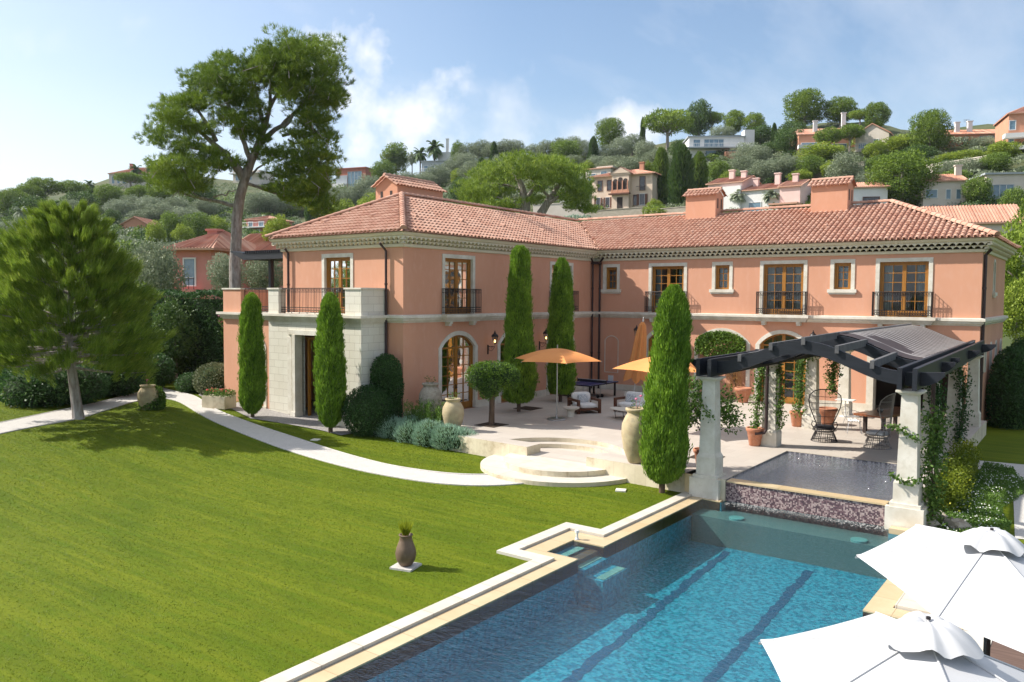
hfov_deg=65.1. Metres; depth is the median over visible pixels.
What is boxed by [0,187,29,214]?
round pine
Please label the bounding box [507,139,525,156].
olive tree
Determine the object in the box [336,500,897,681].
pool basin
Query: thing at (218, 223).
lime shrub
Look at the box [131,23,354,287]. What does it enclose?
tall pine
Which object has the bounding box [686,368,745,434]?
citrus tree
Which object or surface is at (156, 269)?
olive tree
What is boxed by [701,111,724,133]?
umbrella pine
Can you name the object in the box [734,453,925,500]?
spa water
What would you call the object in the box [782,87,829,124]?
round pine
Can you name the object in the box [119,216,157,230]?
cottage
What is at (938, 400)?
climbing vine
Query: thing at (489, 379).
orange tree
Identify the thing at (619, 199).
front door
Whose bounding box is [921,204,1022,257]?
tiled roof house
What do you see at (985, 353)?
window
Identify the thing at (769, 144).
leafy tree
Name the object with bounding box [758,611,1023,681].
parasol
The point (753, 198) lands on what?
white town house
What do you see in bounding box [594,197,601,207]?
window
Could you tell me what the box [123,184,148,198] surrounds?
round pine
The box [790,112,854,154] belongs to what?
hilltop house
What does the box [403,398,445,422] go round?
herb bush
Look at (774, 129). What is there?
cypress tree
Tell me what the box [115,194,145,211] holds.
olive tree
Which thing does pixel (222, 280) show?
olive tree
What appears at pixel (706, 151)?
window
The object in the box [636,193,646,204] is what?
window
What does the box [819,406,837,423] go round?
terracotta pot
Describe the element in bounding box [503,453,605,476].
round landing
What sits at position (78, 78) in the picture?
sky
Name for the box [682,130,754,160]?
white modern house
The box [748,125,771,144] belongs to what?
leafy tree
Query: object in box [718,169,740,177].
lime shrub
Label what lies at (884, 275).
french door
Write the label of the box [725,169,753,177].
olive tree
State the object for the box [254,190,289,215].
olive tree
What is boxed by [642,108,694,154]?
umbrella pine
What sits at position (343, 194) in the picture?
olive tree
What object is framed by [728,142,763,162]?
olive tree
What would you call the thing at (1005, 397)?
evergreen shrub
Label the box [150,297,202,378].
leafy tree
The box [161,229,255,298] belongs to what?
neighbour house
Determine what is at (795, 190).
gabled town house
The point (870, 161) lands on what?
leafy tree
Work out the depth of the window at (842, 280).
37.64 m
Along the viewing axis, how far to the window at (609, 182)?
185.10 m
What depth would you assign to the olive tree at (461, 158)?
277.43 m
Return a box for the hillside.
[1,122,1023,348]
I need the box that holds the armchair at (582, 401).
[567,392,600,413]
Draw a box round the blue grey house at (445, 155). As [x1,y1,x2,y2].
[420,138,451,175]
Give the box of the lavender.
[372,415,478,451]
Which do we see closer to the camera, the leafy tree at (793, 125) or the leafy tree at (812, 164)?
the leafy tree at (812, 164)
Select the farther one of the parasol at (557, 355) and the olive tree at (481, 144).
the olive tree at (481, 144)
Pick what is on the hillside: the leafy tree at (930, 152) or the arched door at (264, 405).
the leafy tree at (930, 152)
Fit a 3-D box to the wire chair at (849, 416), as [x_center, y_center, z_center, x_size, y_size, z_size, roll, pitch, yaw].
[13.599,3.049,32.206,0.538,0.844,0.634,-1,3,-23]
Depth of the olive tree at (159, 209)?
205.21 m
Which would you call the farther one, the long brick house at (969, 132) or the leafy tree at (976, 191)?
the long brick house at (969, 132)
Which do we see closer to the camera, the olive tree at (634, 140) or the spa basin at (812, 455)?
the spa basin at (812, 455)
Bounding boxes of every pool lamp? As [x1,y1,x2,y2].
[729,515,743,520]
[850,537,867,543]
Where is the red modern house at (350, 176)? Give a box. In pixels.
[332,167,372,188]
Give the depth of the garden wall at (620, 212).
173.36 m
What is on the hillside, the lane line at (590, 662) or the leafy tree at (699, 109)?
the leafy tree at (699, 109)
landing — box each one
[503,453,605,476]
[531,448,596,462]
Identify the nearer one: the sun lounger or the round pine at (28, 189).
the sun lounger
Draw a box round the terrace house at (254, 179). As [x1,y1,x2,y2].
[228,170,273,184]
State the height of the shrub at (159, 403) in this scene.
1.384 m
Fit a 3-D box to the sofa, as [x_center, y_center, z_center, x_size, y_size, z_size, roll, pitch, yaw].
[5.834,2.776,35.757,2.500,0.884,1.000,3,4,45]
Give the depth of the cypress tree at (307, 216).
209.65 m
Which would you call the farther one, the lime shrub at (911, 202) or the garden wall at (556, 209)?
the garden wall at (556, 209)
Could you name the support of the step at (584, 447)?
on the terrace
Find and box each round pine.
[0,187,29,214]
[15,183,49,200]
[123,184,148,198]
[144,186,176,203]
[593,117,625,148]
[683,114,701,134]
[722,109,745,134]
[741,112,767,131]
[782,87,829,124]
[822,96,859,126]
[862,101,892,126]
[863,148,942,205]
[906,108,954,149]
[1000,197,1023,302]
[1005,260,1022,302]
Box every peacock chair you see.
[808,389,841,442]
[863,393,895,449]
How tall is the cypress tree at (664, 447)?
6.388 m
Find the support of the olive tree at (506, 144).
on the hillside
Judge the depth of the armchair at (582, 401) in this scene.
35.92 m
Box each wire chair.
[841,406,859,428]
[846,410,861,432]
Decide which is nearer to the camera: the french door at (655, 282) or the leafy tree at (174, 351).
the french door at (655, 282)
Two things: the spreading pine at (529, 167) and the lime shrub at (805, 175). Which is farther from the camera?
the lime shrub at (805, 175)
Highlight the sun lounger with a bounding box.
[895,592,967,630]
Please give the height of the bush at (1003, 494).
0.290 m
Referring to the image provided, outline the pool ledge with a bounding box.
[691,508,887,579]
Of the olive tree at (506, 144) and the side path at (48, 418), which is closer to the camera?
the side path at (48, 418)
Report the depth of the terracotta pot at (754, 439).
27.87 m
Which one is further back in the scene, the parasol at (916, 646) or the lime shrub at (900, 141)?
the lime shrub at (900, 141)
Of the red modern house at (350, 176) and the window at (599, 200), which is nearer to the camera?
the window at (599, 200)
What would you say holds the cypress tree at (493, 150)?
on the hillside
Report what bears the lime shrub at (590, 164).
on the hillside
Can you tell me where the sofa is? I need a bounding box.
[613,391,644,411]
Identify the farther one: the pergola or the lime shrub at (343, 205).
the lime shrub at (343, 205)
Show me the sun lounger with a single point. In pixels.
(906, 601)
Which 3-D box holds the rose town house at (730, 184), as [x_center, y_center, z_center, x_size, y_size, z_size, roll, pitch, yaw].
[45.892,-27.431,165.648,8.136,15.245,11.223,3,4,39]
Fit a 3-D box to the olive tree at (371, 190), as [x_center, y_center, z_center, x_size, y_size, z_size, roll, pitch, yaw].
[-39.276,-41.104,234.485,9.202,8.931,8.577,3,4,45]
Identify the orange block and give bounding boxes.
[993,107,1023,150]
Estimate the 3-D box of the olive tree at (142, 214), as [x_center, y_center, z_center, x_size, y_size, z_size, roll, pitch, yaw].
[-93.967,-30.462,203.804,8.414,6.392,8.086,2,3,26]
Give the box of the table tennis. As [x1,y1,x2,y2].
[567,378,617,397]
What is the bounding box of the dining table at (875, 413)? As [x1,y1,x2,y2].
[853,407,921,432]
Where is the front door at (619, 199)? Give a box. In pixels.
[617,197,622,208]
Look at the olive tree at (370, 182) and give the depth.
242.43 m
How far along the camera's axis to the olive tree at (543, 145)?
282.22 m
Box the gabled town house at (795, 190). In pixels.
[768,173,811,209]
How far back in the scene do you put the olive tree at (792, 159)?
183.32 m
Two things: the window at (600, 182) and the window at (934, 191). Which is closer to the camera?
the window at (934, 191)
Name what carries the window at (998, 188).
in the glass front building
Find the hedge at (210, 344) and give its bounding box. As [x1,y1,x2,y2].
[145,289,260,377]
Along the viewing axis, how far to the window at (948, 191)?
140.72 m
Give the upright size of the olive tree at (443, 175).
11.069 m
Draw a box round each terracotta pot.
[693,447,698,460]
[734,387,751,402]
[746,422,763,445]
[789,404,803,426]
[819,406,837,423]
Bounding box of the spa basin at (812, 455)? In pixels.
[726,451,921,480]
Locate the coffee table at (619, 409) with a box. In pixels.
[610,407,626,417]
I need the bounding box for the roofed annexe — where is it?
[243,233,311,287]
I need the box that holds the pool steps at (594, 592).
[555,545,626,611]
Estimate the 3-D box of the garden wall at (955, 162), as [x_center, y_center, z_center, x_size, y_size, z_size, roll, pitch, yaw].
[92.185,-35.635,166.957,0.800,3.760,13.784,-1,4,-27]
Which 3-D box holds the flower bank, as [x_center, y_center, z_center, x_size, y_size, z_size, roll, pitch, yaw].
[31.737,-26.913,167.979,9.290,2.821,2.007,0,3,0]
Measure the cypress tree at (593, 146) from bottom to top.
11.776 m
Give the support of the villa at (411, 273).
on the lawn at (1000, 444)
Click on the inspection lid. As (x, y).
(620, 490)
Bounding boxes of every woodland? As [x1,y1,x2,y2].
[0,135,1023,252]
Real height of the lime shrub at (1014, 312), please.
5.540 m
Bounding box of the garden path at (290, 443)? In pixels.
[163,388,523,485]
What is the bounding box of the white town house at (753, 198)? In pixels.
[741,172,783,211]
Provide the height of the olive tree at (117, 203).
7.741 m
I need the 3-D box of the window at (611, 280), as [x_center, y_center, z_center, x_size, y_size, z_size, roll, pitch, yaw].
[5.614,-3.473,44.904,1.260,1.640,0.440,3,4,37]
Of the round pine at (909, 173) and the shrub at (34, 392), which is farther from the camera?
the round pine at (909, 173)
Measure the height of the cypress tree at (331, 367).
5.996 m
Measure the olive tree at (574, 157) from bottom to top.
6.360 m
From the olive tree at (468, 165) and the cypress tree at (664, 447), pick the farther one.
the olive tree at (468, 165)
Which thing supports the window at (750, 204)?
in the white town house at (753, 198)
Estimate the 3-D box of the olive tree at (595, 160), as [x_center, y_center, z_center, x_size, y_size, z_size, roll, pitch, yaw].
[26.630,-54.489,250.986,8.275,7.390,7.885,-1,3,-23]
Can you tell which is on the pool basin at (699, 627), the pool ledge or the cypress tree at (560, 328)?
the pool ledge
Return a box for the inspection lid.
[615,488,625,491]
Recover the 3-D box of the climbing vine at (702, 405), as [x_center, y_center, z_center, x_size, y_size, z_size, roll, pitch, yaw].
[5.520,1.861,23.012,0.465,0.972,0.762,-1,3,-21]
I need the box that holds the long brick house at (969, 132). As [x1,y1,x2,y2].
[946,120,994,147]
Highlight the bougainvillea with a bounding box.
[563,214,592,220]
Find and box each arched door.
[262,340,266,407]
[438,331,478,411]
[497,333,506,402]
[546,337,574,394]
[642,330,688,391]
[753,330,806,403]
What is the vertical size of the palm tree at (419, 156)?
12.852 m
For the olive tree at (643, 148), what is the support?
on the hillside
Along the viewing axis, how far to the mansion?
182.19 m
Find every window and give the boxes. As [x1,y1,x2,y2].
[183,258,196,285]
[348,171,361,186]
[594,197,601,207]
[597,180,602,191]
[601,264,620,293]
[603,197,611,207]
[607,180,611,190]
[633,194,637,205]
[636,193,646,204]
[639,176,645,190]
[693,139,700,146]
[704,139,723,146]
[705,150,716,157]
[709,262,733,293]
[748,202,760,210]
[827,259,856,293]
[862,196,879,204]
[925,189,937,198]
[945,189,951,199]
[955,189,961,198]
[983,352,986,371]
[988,184,1013,197]
[989,342,991,369]
[992,259,997,297]
[994,340,996,362]
[999,338,1001,358]
[1009,120,1015,129]
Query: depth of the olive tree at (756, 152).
203.13 m
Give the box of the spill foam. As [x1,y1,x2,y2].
[725,501,888,531]
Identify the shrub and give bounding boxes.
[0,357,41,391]
[0,364,111,407]
[62,356,147,397]
[129,353,175,390]
[138,383,166,410]
[145,219,167,249]
[160,356,177,383]
[169,223,195,241]
[174,372,199,392]
[192,362,223,395]
[207,214,230,231]
[260,213,290,240]
[321,198,354,216]
[341,384,395,436]
[356,192,375,208]
[369,353,404,418]
[450,168,464,184]
[582,160,595,173]
[645,160,652,170]
[646,198,662,207]
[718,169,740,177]
[785,169,812,180]
[793,141,847,160]
[820,159,843,176]
[861,139,888,157]
[875,133,917,153]
[904,194,917,204]
[931,149,989,162]
[933,435,983,512]
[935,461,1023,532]
[985,346,1023,429]
[986,139,1023,158]
[1002,277,1023,342]
[1008,337,1023,354]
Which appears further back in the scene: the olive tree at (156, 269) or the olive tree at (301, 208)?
the olive tree at (301, 208)
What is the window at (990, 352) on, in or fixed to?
in the villa at (411, 273)
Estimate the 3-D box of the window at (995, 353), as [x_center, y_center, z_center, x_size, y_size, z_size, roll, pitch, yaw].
[23.555,0.590,39.333,0.300,1.300,0.750,3,4,37]
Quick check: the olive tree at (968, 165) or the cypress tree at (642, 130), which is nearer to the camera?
the olive tree at (968, 165)
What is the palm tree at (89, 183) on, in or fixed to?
on the hillside
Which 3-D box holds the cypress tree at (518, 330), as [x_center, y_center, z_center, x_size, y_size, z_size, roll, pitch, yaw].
[0.294,-0.463,35.762,1.865,7.675,1.865,3,4,37]
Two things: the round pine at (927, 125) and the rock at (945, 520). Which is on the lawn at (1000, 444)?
the rock at (945, 520)
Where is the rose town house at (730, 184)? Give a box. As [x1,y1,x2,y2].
[705,169,761,212]
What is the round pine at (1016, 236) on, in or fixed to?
on the hillside
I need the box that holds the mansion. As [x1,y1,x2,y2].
[590,162,660,209]
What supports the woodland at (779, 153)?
on the hillside
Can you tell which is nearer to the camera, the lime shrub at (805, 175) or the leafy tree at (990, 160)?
the leafy tree at (990, 160)
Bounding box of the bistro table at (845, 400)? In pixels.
[835,398,855,416]
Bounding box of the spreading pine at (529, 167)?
[450,148,600,216]
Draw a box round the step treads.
[560,547,624,579]
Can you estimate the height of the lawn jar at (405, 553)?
1.080 m
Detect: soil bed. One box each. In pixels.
[476,422,508,427]
[513,406,540,409]
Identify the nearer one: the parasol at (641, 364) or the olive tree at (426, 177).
the parasol at (641, 364)
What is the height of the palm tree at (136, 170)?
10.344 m
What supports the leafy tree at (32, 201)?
on the hillside
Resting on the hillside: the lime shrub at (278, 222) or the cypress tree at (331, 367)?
the lime shrub at (278, 222)
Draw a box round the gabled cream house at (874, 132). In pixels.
[854,123,892,151]
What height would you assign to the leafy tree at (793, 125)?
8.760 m
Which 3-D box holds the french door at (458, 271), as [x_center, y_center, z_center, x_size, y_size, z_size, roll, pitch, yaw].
[-2.484,-2.544,36.076,0.305,2.640,2.250,3,4,37]
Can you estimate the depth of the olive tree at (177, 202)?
212.52 m
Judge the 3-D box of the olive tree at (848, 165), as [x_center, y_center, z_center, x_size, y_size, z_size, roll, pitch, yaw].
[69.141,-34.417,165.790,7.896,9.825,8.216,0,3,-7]
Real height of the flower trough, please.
0.899 m
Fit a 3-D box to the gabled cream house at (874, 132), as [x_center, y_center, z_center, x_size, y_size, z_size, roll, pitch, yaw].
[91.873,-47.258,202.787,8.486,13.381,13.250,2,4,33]
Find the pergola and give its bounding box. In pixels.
[684,323,995,534]
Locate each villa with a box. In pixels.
[107,163,162,187]
[216,173,1021,430]
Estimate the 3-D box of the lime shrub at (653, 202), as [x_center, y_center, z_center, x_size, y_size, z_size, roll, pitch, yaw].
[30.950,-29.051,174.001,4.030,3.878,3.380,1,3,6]
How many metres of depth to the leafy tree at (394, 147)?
311.57 m
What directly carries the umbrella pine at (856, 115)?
on the hillside
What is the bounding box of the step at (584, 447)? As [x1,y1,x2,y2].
[533,442,623,454]
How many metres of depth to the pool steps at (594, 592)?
17.59 m
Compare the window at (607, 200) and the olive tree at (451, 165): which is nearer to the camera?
the window at (607, 200)
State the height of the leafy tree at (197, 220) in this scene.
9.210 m
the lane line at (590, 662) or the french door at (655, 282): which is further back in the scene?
the french door at (655, 282)
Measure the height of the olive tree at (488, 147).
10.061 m
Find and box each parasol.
[514,345,601,420]
[612,357,695,372]
[623,317,647,395]
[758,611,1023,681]
[855,524,1023,655]
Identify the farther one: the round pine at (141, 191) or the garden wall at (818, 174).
the round pine at (141, 191)
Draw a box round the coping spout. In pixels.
[575,529,578,539]
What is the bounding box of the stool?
[563,406,579,416]
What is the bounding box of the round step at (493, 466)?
[480,455,626,486]
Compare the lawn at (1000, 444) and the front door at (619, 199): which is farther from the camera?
the front door at (619, 199)
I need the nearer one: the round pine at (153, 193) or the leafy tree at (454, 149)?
the round pine at (153, 193)
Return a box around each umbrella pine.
[24,177,61,196]
[55,179,90,195]
[113,172,146,185]
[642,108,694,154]
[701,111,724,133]
[813,125,844,145]
[837,122,865,153]
[847,108,873,125]
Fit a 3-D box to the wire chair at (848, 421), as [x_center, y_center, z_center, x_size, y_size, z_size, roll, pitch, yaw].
[13.179,3.116,30.928,0.538,0.844,0.634,1,3,17]
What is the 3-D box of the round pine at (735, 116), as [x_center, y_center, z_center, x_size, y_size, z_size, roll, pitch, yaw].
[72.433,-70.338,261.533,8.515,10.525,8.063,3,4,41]
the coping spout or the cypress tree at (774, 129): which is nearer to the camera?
the coping spout
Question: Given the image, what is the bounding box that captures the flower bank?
[641,206,666,216]
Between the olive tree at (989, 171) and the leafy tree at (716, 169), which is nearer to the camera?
the olive tree at (989, 171)
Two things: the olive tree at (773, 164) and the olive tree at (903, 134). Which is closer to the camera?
the olive tree at (773, 164)
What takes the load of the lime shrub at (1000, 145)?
on the hillside
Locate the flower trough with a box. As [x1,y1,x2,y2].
[202,387,235,409]
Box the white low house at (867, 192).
[853,182,890,204]
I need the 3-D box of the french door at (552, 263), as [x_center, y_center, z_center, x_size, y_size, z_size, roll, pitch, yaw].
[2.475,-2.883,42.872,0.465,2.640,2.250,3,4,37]
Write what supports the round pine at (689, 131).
on the hillside
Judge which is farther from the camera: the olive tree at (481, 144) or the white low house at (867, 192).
the olive tree at (481, 144)
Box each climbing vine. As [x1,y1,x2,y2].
[692,388,714,422]
[748,366,770,428]
[771,362,788,429]
[789,347,834,417]
[822,359,843,397]
[884,423,921,443]
[888,471,921,486]
[919,398,954,529]
[920,377,953,470]
[949,363,975,443]
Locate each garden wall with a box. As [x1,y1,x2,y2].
[533,203,584,217]
[585,207,643,218]
[644,206,685,216]
[789,162,864,176]
[927,156,985,172]
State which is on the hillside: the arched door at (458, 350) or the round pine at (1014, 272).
the round pine at (1014, 272)
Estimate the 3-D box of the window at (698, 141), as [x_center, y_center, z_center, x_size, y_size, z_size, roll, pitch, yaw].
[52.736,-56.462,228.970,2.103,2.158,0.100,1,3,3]
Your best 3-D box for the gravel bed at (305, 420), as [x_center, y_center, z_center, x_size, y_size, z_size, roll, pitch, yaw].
[-11.985,3.038,38.597,16.588,0.652,5.152,3,4,43]
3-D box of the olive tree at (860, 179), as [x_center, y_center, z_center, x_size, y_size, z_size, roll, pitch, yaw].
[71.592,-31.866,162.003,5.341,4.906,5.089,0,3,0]
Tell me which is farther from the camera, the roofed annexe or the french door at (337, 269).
the roofed annexe
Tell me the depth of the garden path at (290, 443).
28.63 m
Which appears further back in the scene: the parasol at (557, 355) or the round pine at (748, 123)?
the round pine at (748, 123)
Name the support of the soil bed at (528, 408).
on the terrace
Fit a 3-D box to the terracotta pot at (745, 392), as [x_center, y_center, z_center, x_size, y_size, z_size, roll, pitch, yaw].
[11.442,2.669,39.728,0.857,0.740,0.857,3,4,37]
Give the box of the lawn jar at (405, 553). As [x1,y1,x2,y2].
[389,517,421,571]
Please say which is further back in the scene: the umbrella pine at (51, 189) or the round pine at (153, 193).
the umbrella pine at (51, 189)
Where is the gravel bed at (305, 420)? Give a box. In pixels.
[199,394,350,434]
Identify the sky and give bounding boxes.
[0,0,1023,189]
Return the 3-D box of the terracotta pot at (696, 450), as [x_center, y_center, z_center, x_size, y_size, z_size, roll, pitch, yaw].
[5.769,3.550,24.288,0.589,0.589,0.589,3,4,37]
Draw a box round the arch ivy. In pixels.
[694,330,745,390]
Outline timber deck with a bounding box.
[990,640,1023,669]
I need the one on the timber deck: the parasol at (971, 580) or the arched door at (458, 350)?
the parasol at (971, 580)
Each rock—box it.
[926,518,940,526]
[935,510,947,521]
[942,517,953,526]
[948,518,972,529]
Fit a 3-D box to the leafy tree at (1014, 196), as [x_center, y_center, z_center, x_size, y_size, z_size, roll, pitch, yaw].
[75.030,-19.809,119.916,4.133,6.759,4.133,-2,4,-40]
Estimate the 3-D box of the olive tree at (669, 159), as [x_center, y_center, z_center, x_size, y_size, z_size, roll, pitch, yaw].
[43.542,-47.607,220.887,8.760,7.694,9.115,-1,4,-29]
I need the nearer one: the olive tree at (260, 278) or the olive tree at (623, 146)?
the olive tree at (260, 278)
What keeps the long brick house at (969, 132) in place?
on the hillside
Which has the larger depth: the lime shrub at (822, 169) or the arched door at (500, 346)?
the lime shrub at (822, 169)
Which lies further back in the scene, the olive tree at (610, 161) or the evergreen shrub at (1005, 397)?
the olive tree at (610, 161)
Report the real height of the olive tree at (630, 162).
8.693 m
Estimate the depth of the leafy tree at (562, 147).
268.21 m
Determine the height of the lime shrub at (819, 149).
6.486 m
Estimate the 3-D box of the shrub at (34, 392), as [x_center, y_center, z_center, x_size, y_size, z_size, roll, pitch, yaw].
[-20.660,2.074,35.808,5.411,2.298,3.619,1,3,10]
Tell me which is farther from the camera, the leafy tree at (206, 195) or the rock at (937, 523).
the leafy tree at (206, 195)
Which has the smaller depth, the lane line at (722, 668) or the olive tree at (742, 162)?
the lane line at (722, 668)
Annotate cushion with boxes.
[964,630,991,650]
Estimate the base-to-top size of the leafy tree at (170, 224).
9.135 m
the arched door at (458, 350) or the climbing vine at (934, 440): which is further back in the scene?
the arched door at (458, 350)
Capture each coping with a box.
[260,491,691,681]
[726,478,888,505]
[863,579,962,629]
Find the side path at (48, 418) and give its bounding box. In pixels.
[0,392,137,433]
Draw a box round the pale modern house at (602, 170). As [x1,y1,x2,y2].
[584,165,617,182]
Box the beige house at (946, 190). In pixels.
[913,164,966,206]
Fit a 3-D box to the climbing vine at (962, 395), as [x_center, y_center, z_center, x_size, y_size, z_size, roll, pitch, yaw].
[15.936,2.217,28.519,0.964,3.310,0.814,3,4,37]
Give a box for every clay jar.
[137,377,157,409]
[419,376,441,416]
[442,392,463,425]
[621,395,643,463]
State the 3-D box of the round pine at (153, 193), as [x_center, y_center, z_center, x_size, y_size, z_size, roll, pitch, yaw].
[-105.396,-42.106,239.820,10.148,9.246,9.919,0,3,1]
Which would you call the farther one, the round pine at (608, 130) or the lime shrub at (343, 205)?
the round pine at (608, 130)
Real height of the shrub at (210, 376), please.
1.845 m
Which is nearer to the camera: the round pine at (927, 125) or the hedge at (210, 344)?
the hedge at (210, 344)
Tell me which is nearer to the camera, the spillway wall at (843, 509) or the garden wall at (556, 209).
the spillway wall at (843, 509)
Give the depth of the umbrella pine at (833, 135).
194.57 m
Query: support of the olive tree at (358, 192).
on the hillside
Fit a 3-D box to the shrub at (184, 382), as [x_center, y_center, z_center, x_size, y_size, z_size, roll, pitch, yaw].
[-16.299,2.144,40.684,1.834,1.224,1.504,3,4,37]
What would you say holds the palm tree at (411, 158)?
on the hillside
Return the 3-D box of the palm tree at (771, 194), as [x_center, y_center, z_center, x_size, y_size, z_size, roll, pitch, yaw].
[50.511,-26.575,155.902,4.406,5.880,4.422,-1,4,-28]
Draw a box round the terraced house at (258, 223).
[242,216,293,233]
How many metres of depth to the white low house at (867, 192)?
142.71 m
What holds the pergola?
on the terrace
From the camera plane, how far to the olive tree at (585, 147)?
275.73 m
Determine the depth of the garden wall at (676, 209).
166.04 m
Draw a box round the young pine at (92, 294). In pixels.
[0,197,179,419]
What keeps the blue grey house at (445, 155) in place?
on the hillside
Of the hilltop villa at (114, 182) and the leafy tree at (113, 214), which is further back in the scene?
the hilltop villa at (114, 182)
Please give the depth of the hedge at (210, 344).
46.85 m
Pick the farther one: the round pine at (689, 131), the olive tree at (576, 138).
the olive tree at (576, 138)
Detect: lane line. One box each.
[561,551,730,681]
[703,570,813,681]
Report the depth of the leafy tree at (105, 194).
241.56 m
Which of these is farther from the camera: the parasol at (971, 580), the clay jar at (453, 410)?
the clay jar at (453, 410)
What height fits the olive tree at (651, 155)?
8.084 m
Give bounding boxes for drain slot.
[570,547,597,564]
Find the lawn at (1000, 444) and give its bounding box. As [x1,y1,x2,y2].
[0,378,1023,681]
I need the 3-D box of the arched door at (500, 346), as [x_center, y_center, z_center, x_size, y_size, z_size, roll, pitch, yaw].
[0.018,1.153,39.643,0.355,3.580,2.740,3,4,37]
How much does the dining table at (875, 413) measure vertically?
0.770 m
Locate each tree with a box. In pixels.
[0,220,25,235]
[4,195,46,221]
[13,206,29,222]
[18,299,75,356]
[54,197,79,210]
[59,190,100,213]
[84,180,94,189]
[86,187,102,204]
[92,183,124,209]
[101,208,121,226]
[103,198,137,216]
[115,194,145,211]
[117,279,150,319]
[126,208,160,220]
[127,236,189,297]
[128,164,141,184]
[135,195,164,212]
[144,202,177,219]
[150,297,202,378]
[156,210,186,241]
[160,195,192,213]
[164,205,203,221]
[182,211,216,236]
[186,185,218,208]
[188,199,223,215]
[205,252,247,290]
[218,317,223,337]
[236,292,268,416]
[241,260,282,289]
[243,191,271,214]
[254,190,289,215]
[288,194,304,213]
[304,176,318,224]
[311,292,347,432]
[329,187,358,206]
[343,183,368,201]
[355,173,379,197]
[363,187,375,199]
[369,159,398,180]
[380,142,409,173]
[383,151,405,173]
[395,170,420,178]
[406,152,416,174]
[412,171,438,184]
[413,147,427,174]
[422,163,451,185]
[425,140,443,159]
[440,159,460,180]
[447,152,477,168]
[447,176,472,204]
[450,140,463,160]
[454,142,480,157]
[456,159,477,178]
[464,360,521,424]
[469,139,489,158]
[477,157,484,171]
[481,141,505,159]
[490,141,497,160]
[492,153,513,172]
[497,138,514,153]
[501,244,539,411]
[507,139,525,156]
[524,144,542,157]
[535,140,553,157]
[545,257,577,401]
[549,139,583,157]
[566,136,581,155]
[566,154,584,164]
[576,140,589,159]
[585,155,605,166]
[587,136,598,159]
[594,155,629,167]
[596,144,619,159]
[609,156,650,170]
[610,136,633,158]
[622,133,645,155]
[633,139,656,158]
[637,284,693,492]
[640,117,645,141]
[641,148,670,162]
[651,146,669,203]
[666,138,684,154]
[666,143,697,206]
[668,155,672,169]
[685,98,714,135]
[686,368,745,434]
[693,151,709,187]
[708,158,729,180]
[709,124,735,135]
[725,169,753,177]
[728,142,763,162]
[728,155,757,170]
[728,189,747,211]
[743,143,776,162]
[745,159,777,182]
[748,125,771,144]
[760,158,790,179]
[761,141,775,157]
[761,190,779,201]
[770,122,776,141]
[772,127,803,154]
[774,121,810,141]
[774,153,801,179]
[794,154,826,175]
[824,151,865,179]
[855,171,872,182]
[864,153,889,168]
[892,130,912,147]
[900,144,941,159]
[934,160,956,173]
[943,169,972,178]
[946,157,988,176]
[960,174,994,201]
[969,135,995,147]
[972,170,1000,177]
[977,151,1014,171]
[997,186,1023,210]
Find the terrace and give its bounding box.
[398,388,986,508]
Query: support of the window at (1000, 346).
in the villa at (411, 273)
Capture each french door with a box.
[322,253,352,312]
[442,254,474,313]
[549,261,573,311]
[648,263,686,311]
[759,260,807,314]
[874,257,933,316]
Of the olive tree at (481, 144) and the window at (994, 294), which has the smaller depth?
the window at (994, 294)
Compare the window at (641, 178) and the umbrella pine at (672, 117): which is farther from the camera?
the umbrella pine at (672, 117)
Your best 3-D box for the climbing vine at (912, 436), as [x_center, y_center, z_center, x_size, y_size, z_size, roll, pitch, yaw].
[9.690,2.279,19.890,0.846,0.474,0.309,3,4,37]
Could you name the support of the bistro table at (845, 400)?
on the terrace
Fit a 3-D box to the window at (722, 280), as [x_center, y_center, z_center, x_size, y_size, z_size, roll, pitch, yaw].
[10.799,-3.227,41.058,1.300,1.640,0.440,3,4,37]
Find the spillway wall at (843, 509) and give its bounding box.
[725,482,888,535]
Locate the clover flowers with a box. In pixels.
[941,469,1021,530]
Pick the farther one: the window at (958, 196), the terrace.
the window at (958, 196)
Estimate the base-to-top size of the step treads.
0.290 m
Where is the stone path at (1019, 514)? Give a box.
[978,461,1023,538]
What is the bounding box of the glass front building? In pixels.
[970,172,1023,200]
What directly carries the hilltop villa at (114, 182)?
on the hillside
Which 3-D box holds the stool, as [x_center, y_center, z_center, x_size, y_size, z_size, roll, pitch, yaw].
[2.547,3.053,34.536,0.720,0.420,0.720,3,4,37]
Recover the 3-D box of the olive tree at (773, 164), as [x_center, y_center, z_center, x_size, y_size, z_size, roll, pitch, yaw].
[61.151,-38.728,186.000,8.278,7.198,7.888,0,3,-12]

